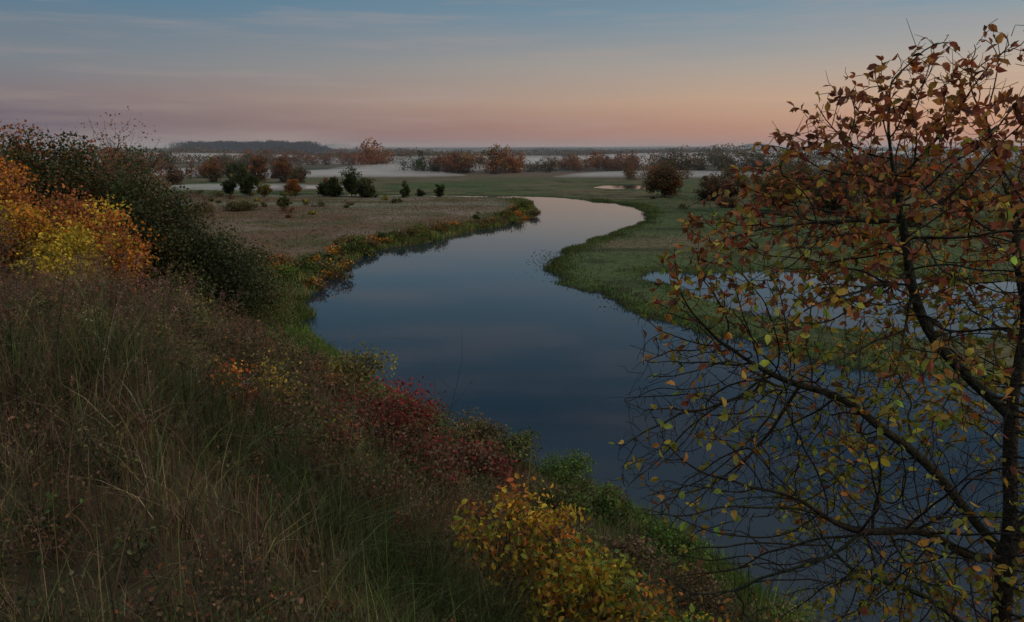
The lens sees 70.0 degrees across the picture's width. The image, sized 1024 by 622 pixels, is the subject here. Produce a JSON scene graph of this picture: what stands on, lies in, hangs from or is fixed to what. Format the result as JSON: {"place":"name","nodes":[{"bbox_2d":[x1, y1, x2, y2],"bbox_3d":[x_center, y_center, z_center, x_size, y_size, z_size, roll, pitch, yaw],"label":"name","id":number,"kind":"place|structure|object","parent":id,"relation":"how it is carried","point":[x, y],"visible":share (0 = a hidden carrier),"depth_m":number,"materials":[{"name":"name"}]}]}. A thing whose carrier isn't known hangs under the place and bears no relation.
{"place":"outdoors","nodes":[
{"label":"outdoors","id":0,"kind":"place"},
{"bbox_2d":[0,146,1023,621],"bbox_3d":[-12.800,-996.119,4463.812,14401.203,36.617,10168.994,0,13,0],"label":"ground terrain","id":1,"kind":"structure","parent":0,"point":[572,184],"depth_m":108.03,"materials":[{"name":"green plant"}]},
{"bbox_2d":[0,208,25,278],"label":"rust shrub","id":2,"kind":"object","parent":1,"relation":"on","point":[6,252],"visible":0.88,"depth_m":26.81,"materials":[{"name":"orange plant"}]},
{"bbox_2d":[0,155,51,224],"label":"rust shrub","id":3,"kind":"object","parent":1,"relation":"on","point":[19,181],"visible":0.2,"depth_m":36.46,"materials":[{"name":"orange plant"}]},
{"bbox_2d":[0,155,60,257],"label":"orange shrub","id":4,"kind":"object","parent":1,"relation":"on","point":[7,190],"visible":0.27,"depth_m":31.23,"materials":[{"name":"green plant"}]},
{"bbox_2d":[0,196,63,277],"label":"yellow shrub","id":5,"kind":"object","parent":1,"relation":"on","point":[18,213],"visible":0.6,"depth_m":29.37,"materials":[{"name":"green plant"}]},
{"bbox_2d":[5,220,120,290],"bbox_3d":[-17.488,-1.581,28.140,4.510,3.641,5.108,0,13,0],"label":"yellow shrub","id":6,"kind":"object","parent":1,"relation":"on","point":[67,250],"visible":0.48,"depth_m":28.35,"materials":[{"name":"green plant"}]},
{"bbox_2d":[0,119,136,227],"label":"hawthorn tree","id":7,"kind":"object","parent":1,"relation":"on","point":[71,176],"visible":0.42,"depth_m":43.88,"materials":[{"name":"green plant"}]},
{"bbox_2d":[25,182,149,280],"bbox_3d":[-21.459,-3.662,36.926,6.955,5.593,6.107,0,13,0],"label":"rust shrub","id":8,"kind":"object","parent":1,"relation":"on","point":[73,209],"visible":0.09,"depth_m":36.09,"materials":[{"name":"orange plant"}]},
{"bbox_2d":[15,194,166,295],"bbox_3d":[-18.121,-2.445,32.189,5.190,5.469,5.680,0,13,0],"label":"orange shrub","id":9,"kind":"object","parent":1,"relation":"on","point":[125,248],"visible":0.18,"depth_m":31.50,"materials":[{"name":"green plant"}]},
{"bbox_2d":[45,106,190,227],"bbox_3d":[-30.059,-9.542,56.388,11.303,12.242,12.149,0,13,0],"label":"brown shrub","id":10,"kind":"object","parent":1,"relation":"on","point":[123,156],"visible":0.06,"depth_m":56.10,"materials":[{"name":"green plant"}]},
{"bbox_2d":[79,140,222,295],"bbox_3d":[-24.150,-5.407,47.257,10.093,10.994,10.298,-7,14,-29],"label":"bush","id":11,"kind":"object","parent":1,"relation":"on","point":[171,226],"visible":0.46,"depth_m":46.62,"materials":[{"name":"green plant"}]},
{"bbox_2d":[162,164,185,183],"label":"brown tree","id":12,"kind":"object","parent":1,"relation":"on","point":[179,177],"visible":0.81,"depth_m":323.75,"materials":[{"name":"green plant"}]},
{"bbox_2d":[151,284,212,323],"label":"green shrub","id":13,"kind":"object","parent":1,"relation":"on","point":[184,300],"visible":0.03,"depth_m":33.67,"materials":[{"name":"green plant"}]},
{"bbox_2d":[140,260,248,322],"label":"green shrub","id":14,"kind":"object","parent":1,"relation":"on","point":[176,283],"visible":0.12,"depth_m":39.03,"materials":[{"name":"green plant"}]},
{"bbox_2d":[189,199,214,212],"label":"olive shrub","id":15,"kind":"object","parent":1,"relation":"on","point":[207,206],"visible":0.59,"depth_m":177.93,"materials":[{"name":"green plant"}]},
{"bbox_2d":[200,154,225,181],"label":"tree","id":16,"kind":"object","parent":1,"relation":"on","point":[211,170],"visible":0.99,"depth_m":337.34,"materials":[{"name":"brown plant"}]},
{"bbox_2d":[153,211,290,326],"bbox_3d":[-20.711,-2.674,51.405,8.904,8.861,8.809,0,13,0],"label":"hawthorn tree","id":17,"kind":"object","parent":1,"relation":"on","point":[229,280],"visible":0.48,"depth_m":49.72,"materials":[{"name":"green plant"}]},
{"bbox_2d":[220,173,236,194],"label":"green tree","id":18,"kind":"object","parent":1,"relation":"on","point":[229,187],"visible":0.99,"depth_m":242.85,"materials":[{"name":"green plant"}]},
{"bbox_2d":[202,358,262,411],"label":"orange bush","id":19,"kind":"object","parent":1,"relation":"on","point":[236,383],"visible":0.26,"depth_m":10.28,"materials":[{"name":"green plant"}]},
{"bbox_2d":[224,162,245,182],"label":"green tree","id":20,"kind":"object","parent":1,"relation":"on","point":[233,168],"visible":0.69,"depth_m":324.63,"materials":[{"name":"green plant"}]},
{"bbox_2d":[219,198,260,211],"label":"olive shrub","id":21,"kind":"object","parent":1,"relation":"on","point":[241,204],"visible":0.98,"depth_m":183.94,"materials":[{"name":"green plant"}]},
{"bbox_2d":[235,162,259,195],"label":"green tree","id":22,"kind":"object","parent":1,"relation":"on","point":[247,181],"visible":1,"depth_m":238.43,"materials":[{"name":"green plant"}]},
{"bbox_2d":[245,155,268,182],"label":"tree","id":23,"kind":"object","parent":1,"relation":"on","point":[255,167],"visible":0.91,"depth_m":332.65,"materials":[{"name":"brown plant"}]},
{"bbox_2d":[0,256,518,621],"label":"slope thicket","id":24,"kind":"object","parent":1,"relation":"on","point":[240,587],"visible":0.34,"depth_m":8.47,"materials":[{"name":"brown plant"}]},
{"bbox_2d":[216,237,304,322],"bbox_3d":[-21.165,-2.560,59.091,10.143,6.704,9.227,6,14,26],"label":"hawthorn tree","id":25,"kind":"object","parent":1,"relation":"on","point":[279,287],"visible":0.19,"depth_m":59.00,"materials":[{"name":"green plant"}]},
{"bbox_2d":[256,182,272,196],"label":"yellow tree","id":26,"kind":"object","parent":1,"relation":"on","point":[265,190],"visible":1,"depth_m":234.65,"materials":[{"name":"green plant"}]},
{"bbox_2d":[250,350,310,410],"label":"yellow bush","id":27,"kind":"object","parent":1,"relation":"on","point":[269,367],"visible":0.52,"depth_m":13.75,"materials":[{"name":"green plant"}]},
{"bbox_2d":[268,155,292,181],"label":"orange tree","id":28,"kind":"object","parent":1,"relation":"on","point":[280,172],"visible":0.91,"depth_m":336.51,"materials":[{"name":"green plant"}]},
{"bbox_2d":[276,191,290,209],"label":"olive shrub","id":29,"kind":"object","parent":1,"relation":"on","point":[283,202],"visible":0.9,"depth_m":182.00,"materials":[{"name":"green plant"}]},
{"bbox_2d":[283,179,302,193],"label":"orange tree","id":30,"kind":"object","parent":1,"relation":"on","point":[292,185],"visible":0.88,"depth_m":246.04,"materials":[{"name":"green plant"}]},
{"bbox_2d":[286,164,310,182],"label":"brown tree","id":31,"kind":"object","parent":1,"relation":"on","point":[299,173],"visible":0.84,"depth_m":331.02,"materials":[{"name":"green plant"}]},
{"bbox_2d":[315,177,329,195],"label":"green tree","id":32,"kind":"object","parent":1,"relation":"on","point":[320,188],"visible":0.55,"depth_m":242.03,"materials":[{"name":"green plant"}]},
{"bbox_2d":[322,175,343,196],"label":"green tree","id":33,"kind":"object","parent":1,"relation":"on","point":[332,187],"visible":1,"depth_m":235.69,"materials":[{"name":"green plant"}]},
{"bbox_2d":[304,410,363,453],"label":"yellow bush","id":34,"kind":"object","parent":1,"relation":"on","point":[341,434],"visible":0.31,"depth_m":12.23,"materials":[{"name":"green plant"}]},
{"bbox_2d":[0,237,680,621],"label":"dry weeds","id":35,"kind":"object","parent":1,"relation":"on","point":[20,297],"visible":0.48,"depth_m":10.98,"materials":[{"name":"brown plant"}]},
{"bbox_2d":[326,143,355,148],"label":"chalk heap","id":36,"kind":"object","parent":1,"relation":"on","point":[338,145],"visible":0.45,"depth_m":3845.91,"materials":[{"name":"white stone"}]},
{"bbox_2d":[340,166,361,195],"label":"green tree","id":37,"kind":"object","parent":1,"relation":"on","point":[349,182],"visible":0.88,"depth_m":239.37,"materials":[{"name":"green plant"}]},
{"bbox_2d":[351,176,375,197],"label":"green tree","id":38,"kind":"object","parent":1,"relation":"on","point":[364,189],"visible":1,"depth_m":233.54,"materials":[{"name":"green plant"}]},
{"bbox_2d":[323,372,452,458],"bbox_3d":[-2.970,2.448,16.817,3.224,2.121,3.649,0,13,0],"label":"red shrub","id":39,"kind":"object","parent":1,"relation":"on","point":[394,407],"visible":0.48,"depth_m":16.79,"materials":[{"name":"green plant"}]},
{"bbox_2d":[399,180,410,196],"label":"green shrub","id":40,"kind":"object","parent":1,"relation":"on","point":[405,191],"visible":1,"depth_m":234.71,"materials":[{"name":"green plant"}]},
{"bbox_2d":[0,225,832,621],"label":"hillside grass","id":41,"kind":"structure","parent":1,"relation":"on","point":[428,579],"depth_m":6.58,"materials":[{"name":"green plant"}]},
{"bbox_2d":[414,188,425,195],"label":"green shrub","id":42,"kind":"object","parent":1,"relation":"on","point":[420,192],"visible":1,"depth_m":242.78,"materials":[{"name":"green plant"}]},
{"bbox_2d":[375,421,498,499],"bbox_3d":[-1.542,2.988,14.437,2.005,1.491,2.681,-6,14,-26],"label":"red shrub","id":43,"kind":"object","parent":1,"relation":"on","point":[427,454],"visible":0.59,"depth_m":14.55,"materials":[{"name":"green plant"}]},
{"bbox_2d":[433,184,444,196],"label":"green shrub","id":44,"kind":"object","parent":1,"relation":"on","point":[439,191],"visible":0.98,"depth_m":237.53,"materials":[{"name":"green plant"}]},
{"bbox_2d":[162,140,775,153],"bbox_3d":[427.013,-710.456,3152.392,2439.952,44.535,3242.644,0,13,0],"label":"pine forest","id":45,"kind":"object","parent":1,"relation":"on","point":[309,146],"visible":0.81,"depth_m":1695.49,"materials":[{"name":"green plant"}]},
{"bbox_2d":[447,478,564,602],"bbox_3d":[-0.067,3.096,9.457,1.485,1.748,1.634,0,13,0],"label":"viburnum bush","id":46,"kind":"object","parent":1,"relation":"on","point":[537,531],"visible":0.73,"depth_m":9.28,"materials":[{"name":"yellow plant"}]},
{"bbox_2d":[0,143,1021,163],"bbox_3d":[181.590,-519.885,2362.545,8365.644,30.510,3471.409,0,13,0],"label":"distant woodland","id":47,"kind":"object","parent":1,"relation":"on","point":[430,155],"visible":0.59,"depth_m":973.52,"materials":[{"name":"grey plant"}]},
{"bbox_2d":[240,284,829,621],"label":"riverside bushes","id":48,"kind":"object","parent":1,"relation":"on","point":[482,434],"visible":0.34,"depth_m":23.32,"materials":[{"name":"green plant"}]},
{"bbox_2d":[500,473,592,621],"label":"viburnum bush","id":49,"kind":"object","parent":1,"relation":"on","point":[556,521],"visible":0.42,"depth_m":9.79,"materials":[{"name":"yellow plant"}]},
{"bbox_2d":[104,137,1023,194],"bbox_3d":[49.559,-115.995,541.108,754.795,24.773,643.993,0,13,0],"label":"distant trees","id":50,"kind":"object","parent":1,"relation":"on","point":[453,163],"visible":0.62,"depth_m":457.99,"materials":[{"name":"brown plant"}]},
{"bbox_2d":[165,188,1016,290],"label":"bank bushes","id":51,"kind":"object","parent":1,"relation":"on","point":[347,244],"visible":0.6,"depth_m":120.34,"materials":[{"name":"green plant"}]},
{"bbox_2d":[166,195,1023,621],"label":"meadow grass and reeds","id":52,"kind":"structure","parent":1,"relation":"on","point":[304,311],"depth_m":96.69,"materials":[{"name":"green plant"}]},
{"bbox_2d":[494,522,697,621],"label":"viburnum bush","id":53,"kind":"object","parent":1,"relation":"on","point":[589,579],"visible":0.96,"depth_m":8.48,"materials":[{"name":"yellow plant"}]},
{"bbox_2d":[639,160,686,196],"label":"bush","id":54,"kind":"object","parent":1,"relation":"on","point":[668,180],"visible":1,"depth_m":234.16,"materials":[{"name":"brown plant"}]},
{"bbox_2d":[641,601,716,621],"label":"viburnum bush","id":55,"kind":"object","parent":1,"relation":"on","point":[670,618],"visible":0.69,"depth_m":8.68,"materials":[{"name":"green plant"}]},
{"bbox_2d":[694,173,723,200],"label":"brown tree","id":56,"kind":"object","parent":1,"relation":"on","point":[715,182],"visible":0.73,"depth_m":219.87,"materials":[{"name":"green plant"}]},
{"bbox_2d":[716,195,740,207],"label":"olive shrub","id":57,"kind":"object","parent":1,"relation":"on","point":[732,200],"visible":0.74,"depth_m":193.61,"materials":[{"name":"green plant"}]},
{"bbox_2d":[719,177,740,197],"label":"brown tree","id":58,"kind":"object","parent":1,"relation":"on","point":[734,189],"visible":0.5,"depth_m":223.07,"materials":[{"name":"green plant"}]},
{"bbox_2d":[693,601,770,621],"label":"orange bush","id":59,"kind":"object","parent":1,"relation":"on","point":[722,608],"visible":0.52,"depth_m":9.03,"materials":[{"name":"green plant"}]},
{"bbox_2d":[749,169,805,209],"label":"willow tree","id":60,"kind":"object","parent":1,"relation":"on","point":[773,179],"visible":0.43,"depth_m":182.75,"materials":[{"name":"brown plant"}]},
{"bbox_2d":[783,157,820,201],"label":"brown tree","id":61,"kind":"object","parent":1,"relation":"on","point":[806,168],"visible":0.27,"depth_m":210.91,"materials":[{"name":"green plant"}]},
{"bbox_2d":[603,18,1023,621],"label":"autumn pear tree","id":62,"kind":"object","parent":1,"relation":"on","point":[1005,560],"visible":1,"depth_m":5.52,"materials":[{"name":"brown plant"}]},
{"bbox_2d":[809,168,867,214],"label":"willow tree","id":63,"kind":"object","parent":1,"relation":"on","point":[831,204],"visible":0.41,"depth_m":172.42,"materials":[{"name":"brown plant"}]},
{"bbox_2d":[853,160,910,210],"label":"willow tree","id":64,"kind":"object","parent":1,"relation":"on","point":[887,197],"visible":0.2,"depth_m":181.30,"materials":[{"name":"brown plant"}]},
{"bbox_2d":[895,208,930,226],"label":"olive shrub","id":65,"kind":"object","parent":1,"relation":"on","point":[923,218],"visible":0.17,"depth_m":148.86,"materials":[{"name":"green plant"}]},
{"bbox_2d":[923,169,996,213],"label":"brown tree","id":66,"kind":"object","parent":1,"relation":"on","point":[952,186],"visible":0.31,"depth_m":166.79,"materials":[{"name":"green plant"}]},
{"bbox_2d":[0,0,1023,147],"label":"sky","id":67,"kind":"structure","parent":0,"point":[395,73],"materials":[{"name":"blue"}]},
{"bbox_2d":[179,185,1023,621],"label":"river water","id":68,"kind":"structure","parent":0,"point":[515,333],"depth_m":52.59,"materials":[{"name":"blue liquid"}]},
{"bbox_2d":[526,249,843,369],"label":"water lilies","id":69,"kind":"object","parent":68,"relation":"on","point":[637,315],"visible":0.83,"depth_m":75.55,"materials":[{"name":"green plant"}]}
]}

